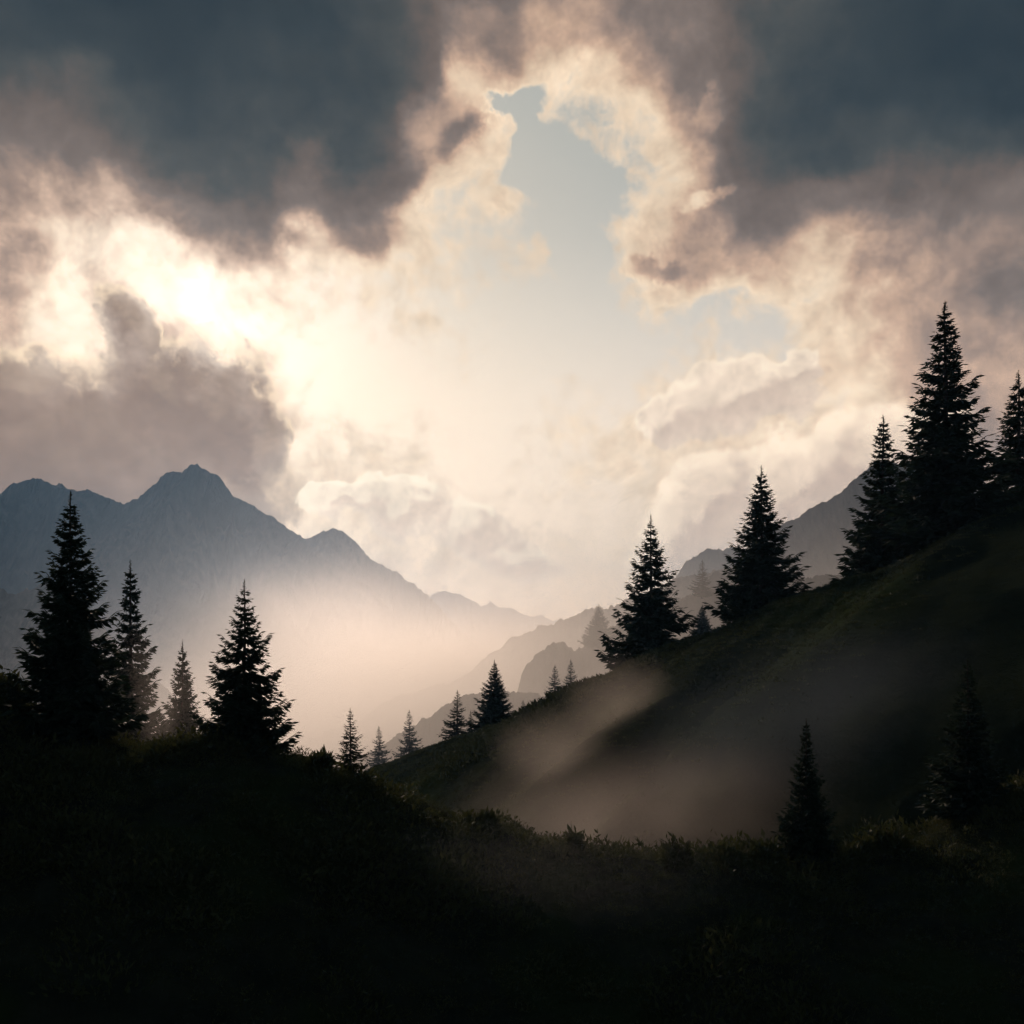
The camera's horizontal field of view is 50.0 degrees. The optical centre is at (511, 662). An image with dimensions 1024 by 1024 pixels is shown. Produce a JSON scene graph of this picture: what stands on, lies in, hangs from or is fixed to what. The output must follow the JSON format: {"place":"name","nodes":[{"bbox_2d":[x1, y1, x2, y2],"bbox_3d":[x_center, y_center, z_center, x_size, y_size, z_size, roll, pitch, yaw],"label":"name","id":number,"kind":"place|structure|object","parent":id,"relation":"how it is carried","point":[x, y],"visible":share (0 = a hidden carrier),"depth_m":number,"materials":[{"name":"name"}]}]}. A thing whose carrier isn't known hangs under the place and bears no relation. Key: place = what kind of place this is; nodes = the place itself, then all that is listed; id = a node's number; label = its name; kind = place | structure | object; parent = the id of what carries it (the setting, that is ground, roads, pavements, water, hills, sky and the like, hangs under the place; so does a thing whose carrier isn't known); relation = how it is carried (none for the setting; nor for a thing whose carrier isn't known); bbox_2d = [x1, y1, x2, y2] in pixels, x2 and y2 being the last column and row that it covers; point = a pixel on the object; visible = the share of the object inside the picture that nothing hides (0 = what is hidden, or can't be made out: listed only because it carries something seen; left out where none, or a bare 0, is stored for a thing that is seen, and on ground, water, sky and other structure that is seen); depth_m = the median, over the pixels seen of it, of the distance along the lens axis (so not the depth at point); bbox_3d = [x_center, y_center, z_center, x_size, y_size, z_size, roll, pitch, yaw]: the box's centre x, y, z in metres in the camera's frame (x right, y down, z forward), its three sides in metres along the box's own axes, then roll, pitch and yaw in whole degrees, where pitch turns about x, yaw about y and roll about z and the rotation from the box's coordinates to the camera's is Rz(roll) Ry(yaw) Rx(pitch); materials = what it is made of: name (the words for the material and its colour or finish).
{"place":"outdoors","nodes":[
{"label":"outdoors","id":0,"kind":"place"},
{"bbox_2d":[0,583,216,733],"bbox_3d":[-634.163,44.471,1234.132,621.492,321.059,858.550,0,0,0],"label":"mountain","id":1,"kind":"structure","parent":0,"point":[13,618],"depth_m":1219.93,"materials":[{"name":"grey stone"}]},
{"bbox_2d":[0,463,460,750],"bbox_3d":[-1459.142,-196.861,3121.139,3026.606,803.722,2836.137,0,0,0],"label":"mountain","id":2,"kind":"structure","parent":0,"point":[196,544],"depth_m":2888.47,"materials":[{"name":"grey stone"}]},
{"bbox_2d":[305,528,490,676],"bbox_3d":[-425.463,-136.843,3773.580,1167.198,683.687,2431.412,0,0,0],"label":"mountain","id":3,"kind":"structure","parent":0,"point":[427,623],"depth_m":3815.32,"materials":[{"name":"grey stone"}]},
{"bbox_2d":[353,691,544,772],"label":"mountain","id":4,"kind":"structure","parent":0,"point":[428,729],"depth_m":677.03,"materials":[{"name":"grey stone"}]},
{"bbox_2d":[429,591,557,652],"bbox_3d":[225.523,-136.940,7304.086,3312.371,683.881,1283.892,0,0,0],"label":"mountain","id":5,"kind":"structure","parent":0,"point":[491,626],"depth_m":7228.36,"materials":[{"name":"grey stone"}]},
{"bbox_2d":[0,702,1023,1023],"bbox_3d":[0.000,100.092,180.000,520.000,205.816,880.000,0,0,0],"label":"hill","id":6,"kind":"structure","parent":0,"point":[164,998],"depth_m":49.59,"materials":[{"name":"green plant"}]},
{"bbox_2d":[0,665,36,706],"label":"shrub","id":7,"kind":"object","parent":6,"relation":"on","point":[4,694],"visible":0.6,"depth_m":58.89,"materials":[{"name":"green plant"}]},
{"bbox_2d":[0,489,149,752],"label":"spruce tree","id":8,"kind":"object","parent":6,"relation":"on","point":[72,694],"visible":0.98,"depth_m":59.02,"materials":[{"name":"green plant"}]},
{"bbox_2d":[101,560,176,742],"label":"spruce tree","id":9,"kind":"object","parent":6,"relation":"on","point":[137,680],"visible":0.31,"depth_m":103.58,"materials":[{"name":"green plant"}]},
{"bbox_2d":[158,641,205,739],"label":"spruce tree","id":10,"kind":"object","parent":6,"relation":"on","point":[182,705],"visible":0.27,"depth_m":103.62,"materials":[{"name":"green plant"}]},
{"bbox_2d":[184,579,303,757],"bbox_3d":[-14.888,0.520,60.936,6.206,10.463,6.292,0,0,2],"label":"spruce tree","id":11,"kind":"object","parent":6,"relation":"on","point":[246,688],"visible":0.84,"depth_m":60.45,"materials":[{"name":"green plant"}]},
{"bbox_2d":[301,745,340,770],"bbox_3d":[-10.417,5.365,59.533,2.256,1.896,1.908,0,0,0],"label":"shrub","id":12,"kind":"object","parent":6,"relation":"on","point":[324,757],"visible":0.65,"depth_m":59.18,"materials":[{"name":"green plant"}]},
{"bbox_2d":[333,709,372,775],"bbox_3d":[-9.170,4.788,62.047,2.961,4.548,3.066,0,0,4],"label":"spruce tree","id":13,"kind":"object","parent":6,"relation":"on","point":[350,755],"visible":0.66,"depth_m":61.88,"materials":[{"name":"green plant"}]},
{"bbox_2d":[457,805,504,830],"bbox_3d":[-1.771,8.414,59.459,2.876,1.600,2.222,0,0,0],"label":"shrub","id":14,"kind":"object","parent":6,"relation":"on","point":[485,816],"visible":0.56,"depth_m":59.21,"materials":[{"name":"green plant"}]},
{"bbox_2d":[0,675,1023,1023],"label":"undergrowth","id":15,"kind":"object","parent":6,"relation":"on","point":[98,761],"visible":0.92,"depth_m":51.77,"materials":[{"name":"green plant"}]},
{"bbox_2d":[562,824,587,855],"bbox_3d":[3.383,9.543,59.487,1.584,2.066,1.921,0,0,0],"label":"shrub","id":16,"kind":"object","parent":6,"relation":"on","point":[577,837],"visible":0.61,"depth_m":59.10,"materials":[{"name":"green plant"}]},
{"bbox_2d":[654,831,696,870],"bbox_3d":[8.890,10.148,59.333,2.413,1.990,2.174,0,0,0],"label":"shrub","id":17,"kind":"object","parent":6,"relation":"on","point":[672,854],"visible":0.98,"depth_m":58.99,"materials":[{"name":"green plant"}]},
{"bbox_2d":[740,828,784,867],"bbox_3d":[13.596,10.169,59.490,2.468,2.289,2.365,0,0,0],"label":"shrub","id":18,"kind":"object","parent":6,"relation":"on","point":[769,848],"visible":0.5,"depth_m":59.12,"materials":[{"name":"green plant"}]},
{"bbox_2d":[770,718,845,870],"bbox_3d":[16.315,7.386,60.517,4.143,8.816,3.921,0,0,-17],"label":"spruce tree","id":19,"kind":"object","parent":6,"relation":"on","point":[806,824],"visible":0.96,"depth_m":60.14,"materials":[{"name":"green plant"}]},
{"bbox_2d":[850,808,913,858],"bbox_3d":[20.031,9.227,59.454,3.217,2.731,2.573,0,0,0],"label":"shrub","id":20,"kind":"object","parent":6,"relation":"on","point":[882,839],"visible":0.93,"depth_m":59.18,"materials":[{"name":"green plant"}]},
{"bbox_2d":[914,658,1017,820],"bbox_3d":[25.452,4.478,61.372,5.462,9.669,5.771,0,0,24],"label":"spruce tree","id":21,"kind":"object","parent":6,"relation":"on","point":[964,781],"visible":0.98,"depth_m":60.91,"materials":[{"name":"green plant"}]},
{"bbox_2d":[0,0,1023,620],"label":"sky","id":22,"kind":"structure","parent":0,"point":[479,295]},
{"bbox_2d":[292,563,795,766],"bbox_3d":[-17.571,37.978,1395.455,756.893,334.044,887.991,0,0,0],"label":"mountain","id":23,"kind":"structure","parent":0,"point":[513,656],"depth_m":1379.71,"materials":[{"name":"grey stone"}]},
{"bbox_2d":[517,574,842,696],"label":"mountain","id":24,"kind":"structure","parent":0,"point":[537,672],"depth_m":815.45,"materials":[{"name":"grey stone"}]},
{"bbox_2d":[578,605,617,647],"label":"spruce tree","id":25,"kind":"object","parent":24,"relation":"on","point":[592,638],"visible":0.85,"depth_m":797.44,"materials":[{"name":"green plant"}]},
{"bbox_2d":[687,561,713,598],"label":"spruce tree","id":26,"kind":"object","parent":24,"relation":"on","point":[700,591],"visible":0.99,"depth_m":758.71,"materials":[{"name":"green plant"}]},
{"bbox_2d":[363,508,1023,856],"bbox_3d":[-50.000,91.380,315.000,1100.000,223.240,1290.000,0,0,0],"label":"hillside","id":27,"kind":"structure","parent":0,"point":[874,741],"depth_m":89.82,"materials":[{"name":"plant"}]},
{"bbox_2d":[436,690,467,739],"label":"spruce tree","id":28,"kind":"object","parent":27,"relation":"on","point":[455,726],"visible":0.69,"depth_m":230.67,"materials":[{"name":"green plant"}]},
{"bbox_2d":[466,711,473,732],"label":"spruce tree","id":29,"kind":"object","parent":27,"relation":"on","point":[468,730],"visible":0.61,"depth_m":225.96,"materials":[{"name":"green plant"}]},
{"bbox_2d":[465,659,514,730],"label":"spruce tree","id":30,"kind":"object","parent":27,"relation":"on","point":[494,708],"visible":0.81,"depth_m":211.96,"materials":[{"name":"green plant"}]},
{"bbox_2d":[594,516,699,671],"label":"spruce tree","id":31,"kind":"object","parent":27,"relation":"on","point":[649,622],"visible":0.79,"depth_m":156.79,"materials":[{"name":"green plant"}]},
{"bbox_2d":[362,504,1023,860],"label":"hillside cover","id":32,"kind":"object","parent":27,"relation":"on","point":[516,722],"visible":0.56,"depth_m":129.86,"materials":[{"name":"green plant"}]},
{"bbox_2d":[701,465,813,623],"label":"spruce tree","id":33,"kind":"object","parent":27,"relation":"on","point":[760,578],"visible":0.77,"depth_m":139.83,"materials":[{"name":"green plant"}]},
{"bbox_2d":[828,416,920,582],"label":"spruce tree","id":34,"kind":"object","parent":27,"relation":"on","point":[871,554],"visible":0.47,"depth_m":133.19,"materials":[{"name":"green plant"}]},
{"bbox_2d":[852,302,1023,554],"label":"spruce tree","id":35,"kind":"object","parent":27,"relation":"on","point":[946,479],"visible":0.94,"depth_m":119.26,"materials":[{"name":"green plant"}]},
{"bbox_2d":[979,370,1023,509],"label":"spruce tree","id":36,"kind":"object","parent":27,"relation":"on","point":[1016,424],"visible":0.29,"depth_m":131.53,"materials":[{"name":"green plant"}]},
{"bbox_2d":[675,547,746,577],"bbox_3d":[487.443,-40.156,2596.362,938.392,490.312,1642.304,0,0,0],"label":"mountain","id":37,"kind":"structure","parent":0,"point":[714,559],"depth_m":2680.72,"materials":[{"name":"grey stone"}]},
{"bbox_2d":[694,570,738,593],"bbox_3d":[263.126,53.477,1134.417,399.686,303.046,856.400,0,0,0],"label":"mountain","id":38,"kind":"structure","parent":0,"point":[715,577],"depth_m":1146.22,"materials":[{"name":"grey stone"}]},
{"bbox_2d":[768,463,979,578],"bbox_3d":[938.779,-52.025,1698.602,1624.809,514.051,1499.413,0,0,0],"label":"mountain","id":39,"kind":"structure","parent":0,"point":[816,534],"depth_m":1671.63,"materials":[{"name":"grey stone"}]},
{"bbox_3d":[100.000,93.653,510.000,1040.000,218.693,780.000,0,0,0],"label":"hillside","id":40,"kind":"structure","parent":0,"visible":0},
{"bbox_2d":[366,728,391,767],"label":"spruce tree","id":41,"kind":"object","parent":40,"relation":"on","point":[377,760],"visible":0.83,"depth_m":459.34,"materials":[{"name":"green plant"}]},
{"bbox_2d":[391,711,423,756],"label":"spruce tree","id":42,"kind":"object","parent":40,"relation":"on","point":[408,748],"visible":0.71,"depth_m":439.36,"materials":[{"name":"green plant"}]},
{"bbox_2d":[544,666,562,696],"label":"spruce tree","id":43,"kind":"object","parent":40,"relation":"on","point":[554,684],"visible":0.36,"depth_m":419.91,"materials":[{"name":"green plant"}]},
{"bbox_2d":[559,662,576,686],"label":"spruce tree","id":44,"kind":"object","parent":40,"relation":"on","point":[570,680],"visible":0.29,"depth_m":401.77,"materials":[{"name":"green plant"}]},
{"bbox_2d":[689,607,712,636],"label":"spruce tree","id":45,"kind":"object","parent":40,"relation":"on","point":[703,625],"visible":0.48,"depth_m":369.20,"materials":[{"name":"green plant"}]}
]}

